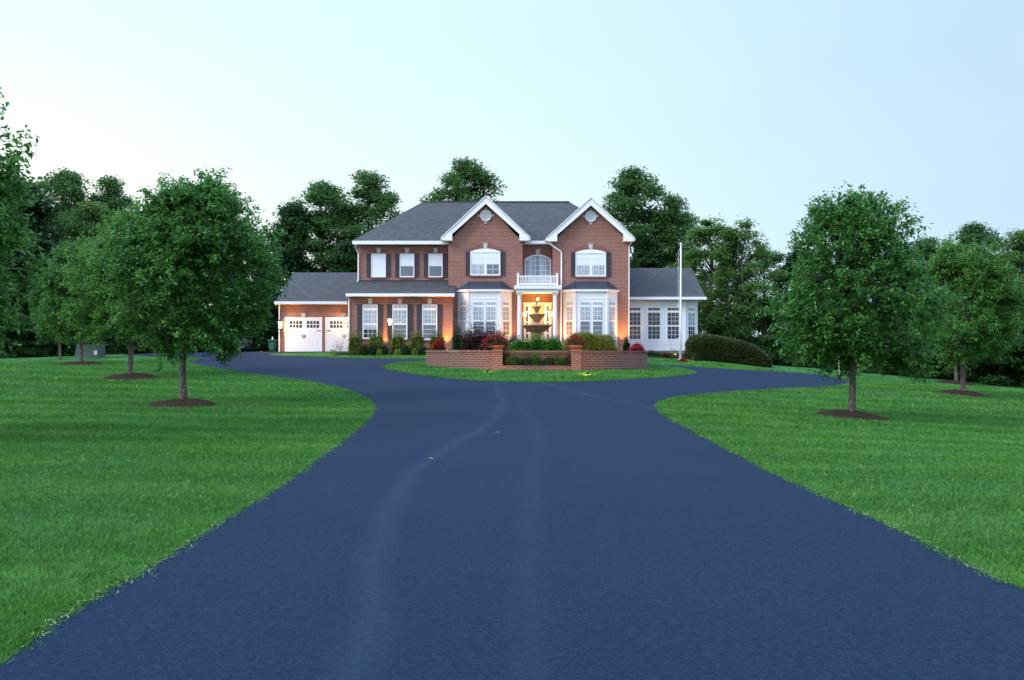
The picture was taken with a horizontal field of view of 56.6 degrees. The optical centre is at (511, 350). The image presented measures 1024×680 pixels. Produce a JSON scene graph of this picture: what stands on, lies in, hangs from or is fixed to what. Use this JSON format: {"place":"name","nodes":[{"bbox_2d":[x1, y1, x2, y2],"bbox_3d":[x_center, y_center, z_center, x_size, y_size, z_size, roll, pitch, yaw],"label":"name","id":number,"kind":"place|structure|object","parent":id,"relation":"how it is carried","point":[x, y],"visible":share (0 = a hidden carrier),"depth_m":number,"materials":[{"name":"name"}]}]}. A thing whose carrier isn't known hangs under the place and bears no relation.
{"place":"outdoors","nodes":[
{"label":"outdoors","id":0,"kind":"place"},
{"bbox_2d":[195,332,251,352],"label":"parked car","id":1,"kind":"object","parent":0,"point":[249,344],"visible":0.2,"depth_m":68.90,"materials":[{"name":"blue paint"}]},
{"bbox_2d":[0,351,1023,679],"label":"driveway","id":2,"kind":"structure","parent":0,"point":[418,527],"depth_m":6.81,"materials":[{"name":"asphalt"}]},
{"bbox_2d":[267,340,277,351],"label":"wheelie bin","id":3,"kind":"object","parent":2,"relation":"on","point":[272,344],"visible":0.92,"depth_m":66.41,"materials":[{"name":"plastic"}]},
{"bbox_2d":[0,352,1023,667],"bbox_3d":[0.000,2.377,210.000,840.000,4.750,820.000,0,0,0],"label":"ground","id":4,"kind":"structure","parent":0,"point":[312,354],"depth_m":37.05,"materials":[{"name":"plant"}]},
{"bbox_2d":[0,309,40,357],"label":"understory tree","id":5,"kind":"object","parent":4,"relation":"on","point":[3,329],"visible":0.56,"depth_m":59.60,"materials":[{"name":"green plant"}]},
{"bbox_2d":[0,236,49,355],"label":"evergreen tree","id":6,"kind":"object","parent":4,"relation":"on","point":[23,272],"visible":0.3,"depth_m":61.70,"materials":[{"name":"green plant"}]},
{"bbox_2d":[0,87,58,352],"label":"pear tree","id":7,"kind":"object","parent":4,"relation":"on","point":[9,192],"visible":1,"depth_m":16.76,"materials":[{"name":"green plant"}]},
{"bbox_2d":[6,175,74,347],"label":"dark tree","id":8,"kind":"object","parent":4,"relation":"on","point":[39,211],"visible":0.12,"depth_m":74.38,"materials":[{"name":"green plant"}]},
{"bbox_2d":[10,323,71,356],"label":"understory tree","id":9,"kind":"object","parent":4,"relation":"on","point":[32,351],"visible":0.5,"depth_m":60.53,"materials":[{"name":"green plant"}]},
{"bbox_2d":[14,238,73,353],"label":"evergreen tree","id":10,"kind":"object","parent":4,"relation":"on","point":[45,245],"visible":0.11,"depth_m":65.57,"materials":[{"name":"green plant"}]},
{"bbox_2d":[19,250,76,359],"bbox_3d":[-26.136,-2.667,54.865,4.070,6.462,4.186,0,0,35],"label":"pear tree","id":11,"kind":"object","parent":4,"relation":"on","point":[34,317],"visible":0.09,"depth_m":54.27,"materials":[{"name":"green plant"}]},
{"bbox_2d":[26,167,105,248],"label":"oak tree","id":12,"kind":"object","parent":4,"relation":"on","point":[66,192],"visible":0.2,"depth_m":82.80,"materials":[{"name":"green plant"}]},
{"bbox_2d":[41,329,92,355],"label":"understory tree","id":13,"kind":"object","parent":4,"relation":"on","point":[72,348],"visible":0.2,"depth_m":61.15,"materials":[{"name":"green plant"}]},
{"bbox_2d":[56,361,104,364],"bbox_3d":[-21.106,0.604,46.502,2.408,0.236,2.419,0,0,0],"label":"mulch bed","id":14,"kind":"object","parent":4,"relation":"on","point":[80,362],"visible":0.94,"depth_m":45.89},
{"bbox_2d":[32,238,117,360],"bbox_3d":[-20.895,-2.452,46.536,4.702,6.353,4.984,0,0,8],"label":"pear tree","id":15,"kind":"object","parent":14,"relation":"on","point":[55,289],"visible":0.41,"depth_m":45.55,"materials":[{"name":"green plant"}]},
{"bbox_2d":[53,198,108,253],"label":"maple tree","id":16,"kind":"object","parent":4,"relation":"on","point":[87,221],"visible":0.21,"depth_m":77.32,"materials":[{"name":"green plant"}]},
{"bbox_2d":[75,342,105,357],"bbox_3d":[-25.516,-0.035,57.501,1.508,1.035,0.997,0,0,0],"label":"utility box","id":17,"kind":"object","parent":4,"relation":"on","point":[98,352],"visible":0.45,"depth_m":57.08,"materials":[{"name":"paint"}]},
{"bbox_2d":[90,327,134,354],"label":"understory tree","id":18,"kind":"object","parent":4,"relation":"on","point":[111,347],"visible":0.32,"depth_m":65.89,"materials":[{"name":"green plant"}]},
{"bbox_2d":[89,174,137,232],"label":"poplar tree","id":19,"kind":"object","parent":4,"relation":"on","point":[112,198],"visible":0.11,"depth_m":85.47,"materials":[{"name":"green plant"}]},
{"bbox_2d":[103,373,155,379],"bbox_3d":[-14.411,0.960,35.791,2.020,0.272,2.023,0,0,0],"label":"mulch bed","id":20,"kind":"object","parent":4,"relation":"on","point":[134,376],"visible":0.94,"depth_m":35.33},
{"bbox_2d":[52,197,175,373],"bbox_3d":[-14.441,-2.345,35.706,5.122,6.825,4.608,0,0,-19],"label":"pear tree","id":21,"kind":"object","parent":20,"relation":"on","point":[93,289],"visible":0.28,"depth_m":34.91,"materials":[{"name":"green plant"}]},
{"bbox_2d":[126,338,156,353],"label":"understory tree","id":22,"kind":"object","parent":4,"relation":"on","point":[147,351],"visible":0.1,"depth_m":71.45,"materials":[{"name":"green plant"}]},
{"bbox_2d":[147,399,216,407],"bbox_3d":[-8.835,1.387,25.458,1.902,0.226,1.910,0,0,0],"label":"mulch bed","id":23,"kind":"object","parent":4,"relation":"on","point":[190,403],"visible":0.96,"depth_m":24.97,"materials":[{"name":"soil"}]},
{"bbox_2d":[85,165,294,399],"bbox_3d":[-8.574,-1.832,25.290,5.407,6.678,5.257,0,0,-15],"label":"pear tree","id":24,"kind":"object","parent":23,"relation":"on","point":[181,222],"visible":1,"depth_m":24.59,"materials":[{"name":"green plant"}]},
{"bbox_2d":[205,220,283,351],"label":"dark tree","id":25,"kind":"object","parent":4,"relation":"on","point":[272,327],"visible":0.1,"depth_m":79.34,"materials":[{"name":"green plant"}]},
{"bbox_2d":[247,331,277,351],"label":"understory tree","id":26,"kind":"object","parent":4,"relation":"on","point":[255,348],"visible":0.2,"depth_m":79.78,"materials":[{"name":"green plant"}]},
{"bbox_2d":[255,202,323,349],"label":"dark tree","id":27,"kind":"object","parent":4,"relation":"on","point":[285,213],"visible":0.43,"depth_m":84.98,"materials":[{"name":"green plant"}]},
{"bbox_2d":[273,178,371,300],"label":"oak tree","id":28,"kind":"object","parent":4,"relation":"on","point":[321,195],"visible":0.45,"depth_m":86.59,"materials":[{"name":"green plant"}]},
{"bbox_2d":[323,239,356,272],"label":"dark tree","id":29,"kind":"object","parent":4,"relation":"on","point":[345,251],"visible":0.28,"depth_m":83.13,"materials":[{"name":"green plant"}]},
{"bbox_2d":[316,169,402,272],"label":"poplar tree","id":30,"kind":"object","parent":4,"relation":"on","point":[379,208],"visible":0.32,"depth_m":88.91,"materials":[{"name":"green plant"}]},
{"bbox_2d":[419,155,506,202],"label":"oak tree","id":31,"kind":"object","parent":4,"relation":"on","point":[476,177],"visible":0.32,"depth_m":94.87,"materials":[{"name":"green plant"}]},
{"bbox_2d":[274,196,706,353],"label":"brick house","id":32,"kind":"structure","parent":4,"relation":"on","point":[445,268],"depth_m":60.00,"materials":[{"name":"brown"}]},
{"bbox_2d":[285,317,321,351],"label":"garage door","id":33,"kind":"structure","parent":32,"relation":"in","point":[301,333],"depth_m":65.98,"materials":[{"name":"white paint"}]},
{"bbox_2d":[325,317,347,350],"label":"garage door","id":34,"kind":"structure","parent":32,"relation":"in","point":[333,325],"depth_m":65.98,"materials":[{"name":"white paint"}]},
{"bbox_2d":[363,305,377,338],"bbox_3d":[-8.802,-1.818,58.968,0.935,2.121,0.105,0,0,0],"label":"window","id":35,"kind":"structure","parent":32,"relation":"in","point":[370,312],"depth_m":58.95,"materials":[{"name":"white glass"}]},
{"bbox_2d":[371,254,385,276],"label":"window","id":36,"kind":"structure","parent":32,"relation":"in","point":[378,261],"depth_m":60.95,"materials":[{"name":"glass"}]},
{"bbox_2d":[392,305,406,338],"bbox_3d":[-6.956,-1.803,58.968,0.932,2.152,0.105,0,0,0],"label":"window","id":37,"kind":"structure","parent":32,"relation":"in","point":[399,312],"depth_m":58.95,"materials":[{"name":"glass"}]},
{"bbox_2d":[400,254,413,276],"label":"window","id":38,"kind":"structure","parent":32,"relation":"in","point":[406,260],"depth_m":60.95,"materials":[{"name":"glass"}]},
{"bbox_2d":[422,305,436,339],"bbox_3d":[-5.108,-1.787,58.968,0.932,2.183,0.105,0,0,0],"label":"window","id":39,"kind":"structure","parent":32,"relation":"in","point":[429,312],"depth_m":58.95,"materials":[{"name":"glass"}]},
{"bbox_2d":[428,254,442,276],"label":"window","id":40,"kind":"structure","parent":32,"relation":"in","point":[435,261],"depth_m":60.95,"materials":[{"name":"glass"}]},
{"bbox_2d":[470,248,499,274],"bbox_3d":[-1.683,-5.621,59.968,1.895,1.705,0.105,0,0,0],"label":"window","id":41,"kind":"structure","parent":32,"relation":"in","point":[484,261],"depth_m":59.95,"materials":[{"name":"glass"}]},
{"bbox_2d":[531,304,543,341],"bbox_3d":[1.645,-1.423,60.905,0.851,3.126,0.040,0,0,0],"label":"front door","id":42,"kind":"structure","parent":32,"relation":"in","point":[541,311],"depth_m":60.91,"materials":[{"name":"paint"}]},
{"bbox_2d":[525,254,550,283],"bbox_3d":[1.661,-5.217,60.971,1.686,1.958,0.099,0,0,0],"label":"window","id":43,"kind":"structure","parent":32,"relation":"in","point":[535,265],"depth_m":60.94,"materials":[{"name":"glass"}]},
{"bbox_2d":[575,249,605,275],"bbox_3d":[4.971,-5.561,59.968,1.920,1.712,0.105,0,0,0],"label":"window","id":44,"kind":"structure","parent":32,"relation":"in","point":[589,262],"depth_m":59.95,"materials":[{"name":"glass"}]},
{"bbox_2d":[629,307,641,339],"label":"window","id":45,"kind":"structure","parent":32,"relation":"in","point":[635,313],"depth_m":61.46,"materials":[{"name":"white glass"}]},
{"bbox_2d":[647,307,660,339],"bbox_3d":[9.191,-1.780,61.484,0.894,2.169,0.072,0,0,0],"label":"window","id":46,"kind":"structure","parent":32,"relation":"in","point":[653,313],"depth_m":61.46,"materials":[{"name":"white glass"}]},
{"bbox_2d":[666,307,679,339],"bbox_3d":[10.442,-1.780,61.484,0.891,2.169,0.072,0,0,0],"label":"window","id":47,"kind":"structure","parent":32,"relation":"in","point":[672,313],"depth_m":61.46,"materials":[{"name":"white glass"}]},
{"bbox_2d":[688,307,694,337],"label":"window","id":48,"kind":"structure","parent":32,"relation":"in","point":[691,310],"depth_m":61.88,"materials":[{"name":"white glass"}]},
{"bbox_2d":[337,352,689,357],"bbox_3d":[1.281,0.298,59.131,24.488,0.514,5.738,0,0,0],"label":"planting bed","id":49,"kind":"object","parent":4,"relation":"on","point":[677,354],"visible":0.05,"depth_m":57.47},
{"bbox_2d":[347,325,362,354],"bbox_3d":[-9.516,-0.615,57.705,1.040,1.881,1.087,0,0,0],"label":"boxwood shrub","id":50,"kind":"object","parent":49,"relation":"on","point":[355,341],"visible":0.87,"depth_m":57.44,"materials":[{"name":"green plant"}]},
{"bbox_2d":[357,341,368,354],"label":"shrub","id":51,"kind":"object","parent":49,"relation":"on","point":[362,350],"visible":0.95,"depth_m":56.71,"materials":[{"name":"green plant"}]},
{"bbox_2d":[366,341,377,355],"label":"shrub","id":52,"kind":"object","parent":49,"relation":"on","point":[372,349],"visible":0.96,"depth_m":56.54,"materials":[{"name":"green plant"}]},
{"bbox_2d":[367,327,383,348],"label":"boxwood shrub","id":53,"kind":"object","parent":49,"relation":"on","point":[377,339],"visible":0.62,"depth_m":57.46,"materials":[{"name":"green plant"}]},
{"bbox_2d":[377,341,390,354],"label":"shrub","id":54,"kind":"object","parent":49,"relation":"on","point":[383,348],"visible":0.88,"depth_m":56.74,"materials":[{"name":"green plant"}]},
{"bbox_2d":[390,327,405,353],"bbox_3d":[-6.947,-0.551,57.652,1.075,1.769,1.190,0,0,0],"label":"boxwood shrub","id":55,"kind":"object","parent":49,"relation":"on","point":[395,343],"visible":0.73,"depth_m":57.46,"materials":[{"name":"green plant"}]},
{"bbox_2d":[398,339,414,354],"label":"shrub","id":56,"kind":"object","parent":49,"relation":"on","point":[406,350],"visible":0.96,"depth_m":56.59,"materials":[{"name":"green plant"}]},
{"bbox_2d":[409,327,424,353],"bbox_3d":[-5.765,-0.642,57.707,1.107,1.929,1.141,0,0,0],"label":"boxwood shrub","id":57,"kind":"object","parent":49,"relation":"on","point":[415,340],"visible":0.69,"depth_m":57.50,"materials":[{"name":"green plant"}]},
{"bbox_2d":[415,343,428,354],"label":"shrub","id":58,"kind":"object","parent":49,"relation":"on","point":[421,350],"visible":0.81,"depth_m":56.57,"materials":[{"name":"green plant"}]},
{"bbox_2d":[429,330,444,349],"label":"boxwood shrub","id":59,"kind":"object","parent":49,"relation":"on","point":[433,338],"visible":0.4,"depth_m":57.55,"materials":[{"name":"green plant"}]},
{"bbox_2d":[431,338,445,349],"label":"azalea","id":60,"kind":"object","parent":49,"relation":"on","point":[437,345],"visible":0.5,"depth_m":56.61,"materials":[{"name":"red plant"}]},
{"bbox_2d":[451,325,462,349],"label":"column evergreen","id":61,"kind":"object","parent":49,"relation":"on","point":[456,343],"depth_m":57.41,"materials":[{"name":"green plant"}]},
{"bbox_2d":[561,331,618,352],"bbox_3d":[4.708,-0.424,57.611,3.642,1.588,1.571,0,0,0],"label":"golden hedge","id":62,"kind":"object","parent":49,"relation":"on","point":[594,342],"visible":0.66,"depth_m":57.15,"materials":[{"name":"green plant"}]},
{"bbox_2d":[622,336,629,352],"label":"column evergreen","id":63,"kind":"object","parent":49,"relation":"on","point":[626,345],"depth_m":58.48,"materials":[{"name":"green plant"}]},
{"bbox_2d":[628,340,646,352],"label":"pink azalea","id":64,"kind":"object","parent":49,"relation":"on","point":[637,347],"visible":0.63,"depth_m":57.17,"materials":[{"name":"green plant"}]},
{"bbox_2d":[24,306,1023,380],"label":"undergrowth","id":65,"kind":"object","parent":4,"relation":"on","point":[774,364],"visible":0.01,"depth_m":75.20,"materials":[{"name":"green plant"}]},
{"bbox_2d":[425,349,647,369],"bbox_3d":[1.141,0.615,44.089,10.279,1.370,10.298,0,0,0],"label":"brick planter","id":66,"kind":"object","parent":4,"relation":"on","point":[492,359],"visible":0.63,"depth_m":39.67,"materials":[{"name":"brick"}]},
{"bbox_2d":[463,316,487,342],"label":"red maple","id":67,"kind":"object","parent":66,"relation":"on","point":[481,330],"visible":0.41,"depth_m":43.37,"materials":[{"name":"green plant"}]},
{"bbox_2d":[456,321,510,350],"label":"red maple","id":68,"kind":"object","parent":66,"relation":"on","point":[473,343],"visible":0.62,"depth_m":42.27,"materials":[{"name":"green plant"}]},
{"bbox_2d":[490,345,504,348],"bbox_3d":[-0.585,-0.150,39.407,0.620,0.160,0.620,0,0,0],"label":"flower pot","id":69,"kind":"object","parent":66,"relation":"on","point":[497,346],"visible":0.97,"depth_m":39.18,"materials":[{"name":"ceramic"}]},
{"bbox_2d":[478,331,509,346],"bbox_3d":[-0.674,-0.483,39.453,1.452,0.679,0.799,0,0,0],"label":"flowering plant","id":70,"kind":"object","parent":69,"relation":"in","point":[489,341],"visible":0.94,"depth_m":39.39,"materials":[{"name":"red plant"}]},
{"bbox_2d":[506,349,523,365],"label":"trough plant","id":71,"kind":"object","parent":66,"relation":"in","point":[513,360],"visible":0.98,"depth_m":39.25,"materials":[{"name":"green plant"}]},
{"bbox_2d":[508,334,537,352],"bbox_3d":[0.379,-0.263,41.697,1.318,0.984,1.237,0,0,-28],"label":"leafy shrub","id":72,"kind":"object","parent":66,"relation":"on","point":[520,345],"visible":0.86,"depth_m":41.41,"materials":[{"name":"green plant"}]},
{"bbox_2d":[521,300,551,337],"bbox_3d":[1.144,-1.099,44.000,1.440,2.519,1.440,0,0,0],"label":"fountain","id":73,"kind":"object","parent":66,"relation":"in","point":[537,327],"visible":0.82,"depth_m":43.71,"materials":[{"name":"stone"}]},
{"bbox_2d":[528,331,546,352],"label":"leafy shrub","id":74,"kind":"object","parent":66,"relation":"on","point":[537,340],"visible":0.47,"depth_m":42.01,"materials":[{"name":"green plant"}]},
{"bbox_2d":[535,334,564,352],"bbox_3d":[1.668,-0.259,41.824,1.423,1.002,1.033,0,0,0],"label":"leafy shrub","id":75,"kind":"object","parent":66,"relation":"on","point":[551,345],"visible":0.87,"depth_m":41.57,"materials":[{"name":"green plant"}]},
{"bbox_2d":[568,345,582,348],"bbox_3d":[2.632,-0.150,39.328,0.620,0.160,0.620,0,0,0],"label":"flower pot","id":76,"kind":"object","parent":66,"relation":"on","point":[575,346],"visible":0.96,"depth_m":39.11,"materials":[{"name":"ceramic"}]},
{"bbox_2d":[563,329,586,346],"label":"flowering plant","id":77,"kind":"object","parent":76,"relation":"in","point":[575,340],"visible":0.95,"depth_m":39.29,"materials":[{"name":"red plant"}]},
{"bbox_2d":[601,165,687,267],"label":"oak tree","id":78,"kind":"object","parent":4,"relation":"on","point":[631,185],"visible":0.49,"depth_m":86.11,"materials":[{"name":"green plant"}]},
{"bbox_2d":[630,233,670,267],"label":"dark tree","id":79,"kind":"object","parent":4,"relation":"on","point":[644,256],"visible":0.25,"depth_m":83.31,"materials":[{"name":"green plant"}]},
{"bbox_2d":[631,193,705,282],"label":"poplar tree","id":80,"kind":"object","parent":4,"relation":"on","point":[682,222],"visible":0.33,"depth_m":85.19,"materials":[{"name":"green plant"}]},
{"bbox_2d":[677,243,681,358],"bbox_3d":[9.966,-2.889,56.203,0.324,7.042,0.319,0,0,43],"label":"flagpole","id":81,"kind":"object","parent":4,"relation":"on","point":[680,333],"visible":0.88,"depth_m":56.16,"materials":[{"name":"metal"}]},
{"bbox_2d":[697,280,718,334],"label":"maple tree","id":82,"kind":"object","parent":4,"relation":"on","point":[701,325],"visible":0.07,"depth_m":81.78,"materials":[{"name":"green plant"}]},
{"bbox_2d":[664,213,756,334],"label":"slender tree","id":83,"kind":"object","parent":4,"relation":"on","point":[704,233],"visible":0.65,"depth_m":73.38,"materials":[{"name":"green plant"}]},
{"bbox_2d":[698,303,755,341],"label":"understory tree","id":84,"kind":"object","parent":4,"relation":"on","point":[722,312],"visible":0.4,"depth_m":71.57,"materials":[{"name":"green plant"}]},
{"bbox_2d":[684,333,771,367],"bbox_3d":[13.118,0.064,57.915,5.143,2.277,2.935,0,0,0],"label":"hedge","id":85,"kind":"object","parent":4,"relation":"on","point":[712,347],"visible":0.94,"depth_m":56.84,"materials":[{"name":"green plant"}]},
{"bbox_2d":[698,262,758,336],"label":"maple tree","id":86,"kind":"object","parent":4,"relation":"on","point":[731,282],"visible":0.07,"depth_m":79.46,"materials":[{"name":"green plant"}]},
{"bbox_2d":[705,215,788,329],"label":"slender tree","id":87,"kind":"object","parent":4,"relation":"on","point":[734,236],"visible":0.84,"depth_m":71.57,"materials":[{"name":"green plant"}]},
{"bbox_2d":[726,244,789,335],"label":"slender tree","id":88,"kind":"object","parent":4,"relation":"on","point":[777,259],"visible":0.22,"depth_m":75.48,"materials":[{"name":"green plant"}]},
{"bbox_2d":[728,293,798,365],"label":"understory tree","id":89,"kind":"object","parent":4,"relation":"on","point":[763,340],"visible":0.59,"depth_m":69.56,"materials":[{"name":"green plant"}]},
{"bbox_2d":[766,250,827,365],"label":"dark tree","id":90,"kind":"object","parent":4,"relation":"on","point":[790,256],"visible":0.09,"depth_m":73.50,"materials":[{"name":"green plant"}]},
{"bbox_2d":[782,335,844,367],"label":"understory tree","id":91,"kind":"object","parent":4,"relation":"on","point":[806,365],"visible":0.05,"depth_m":65.25,"materials":[{"name":"green plant"}]},
{"bbox_2d":[813,410,890,420],"bbox_3d":[9.379,1.776,26.211,2.100,0.295,2.100,0,0,0],"label":"mulch bed","id":92,"kind":"object","parent":4,"relation":"on","point":[851,414],"visible":0.89,"depth_m":25.65,"materials":[{"name":"soil"}]},
{"bbox_2d":[747,180,973,410],"bbox_3d":[9.204,-1.379,26.096,5.245,6.509,5.561,0,0,-11],"label":"pear tree","id":93,"kind":"object","parent":92,"relation":"on","point":[845,318],"visible":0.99,"depth_m":25.30,"materials":[{"name":"green plant"}]},
{"bbox_2d":[856,322,905,374],"bbox_3d":[23.385,-0.170,59.995,4.580,3.804,4.336,0,0,8],"label":"understory tree","id":94,"kind":"object","parent":4,"relation":"on","point":[880,370],"visible":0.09,"depth_m":58.86,"materials":[{"name":"green plant"}]},
{"bbox_2d":[896,236,940,316],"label":"oak tree","id":95,"kind":"object","parent":4,"relation":"on","point":[931,250],"visible":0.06,"depth_m":75.29,"materials":[{"name":"green plant"}]},
{"bbox_2d":[882,327,960,377],"bbox_3d":[25.041,-0.074,58.989,4.491,3.940,4.743,0,0,-24],"label":"understory tree","id":96,"kind":"object","parent":4,"relation":"on","point":[939,370],"visible":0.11,"depth_m":58.43,"materials":[{"name":"green plant"}]},
{"bbox_2d":[926,344,982,379],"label":"understory tree","id":97,"kind":"object","parent":4,"relation":"on","point":[942,368],"visible":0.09,"depth_m":59.30,"materials":[{"name":"green plant"}]},
{"bbox_2d":[935,380,974,384],"bbox_3d":[25.363,1.812,54.186,2.270,0.309,2.224,0,0,0],"label":"mulch bed","id":98,"kind":"object","parent":4,"relation":"on","point":[950,381],"visible":0.78,"depth_m":53.80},
{"bbox_2d":[910,285,981,380],"bbox_3d":[25.184,-1.433,54.196,5.407,6.678,5.257,0,0,31],"label":"pear tree","id":99,"kind":"object","parent":98,"relation":"on","point":[956,373],"visible":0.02,"depth_m":54.18,"materials":[{"name":"green plant"}]},
{"bbox_2d":[935,390,988,396],"bbox_3d":[18.601,1.754,39.139,2.166,0.315,2.123,0,0,0],"label":"mulch bed","id":100,"kind":"object","parent":4,"relation":"on","point":[966,393],"visible":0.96,"depth_m":38.70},
{"bbox_2d":[901,232,1023,390],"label":"pear tree","id":101,"kind":"object","parent":100,"relation":"on","point":[990,322],"visible":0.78,"depth_m":38.24,"materials":[{"name":"green plant"}]},
{"bbox_2d":[947,220,1016,278],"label":"oak tree","id":102,"kind":"object","parent":4,"relation":"on","point":[969,233],"visible":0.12,"depth_m":77.14,"materials":[{"name":"green plant"}]},
{"bbox_2d":[942,325,1023,384],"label":"understory tree","id":103,"kind":"object","parent":4,"relation":"on","point":[985,367],"visible":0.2,"depth_m":57.34,"materials":[{"name":"green plant"}]},
{"bbox_2d":[977,321,1023,386],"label":"understory tree","id":104,"kind":"object","parent":4,"relation":"on","point":[1019,378],"visible":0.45,"depth_m":55.86,"materials":[{"name":"green plant"}]},
{"bbox_2d":[989,228,1023,312],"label":"maple tree","id":105,"kind":"object","parent":4,"relation":"on","point":[1015,256],"visible":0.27,"depth_m":71.62,"materials":[{"name":"green plant"}]},
{"bbox_2d":[991,330,1023,386],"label":"understory tree","id":106,"kind":"object","parent":4,"relation":"on","point":[1020,353],"visible":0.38,"depth_m":56.05,"materials":[{"name":"green plant"}]},
{"bbox_2d":[0,0,1023,341],"label":"sky","id":107,"kind":"structure","parent":0,"point":[753,109],"materials":[{"name":"blue"}]},
{"bbox_2d":[22,388,1008,646],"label":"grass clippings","id":108,"kind":"object","parent":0,"point":[346,438],"depth_m":7.22,"materials":[{"name":"green plant"}]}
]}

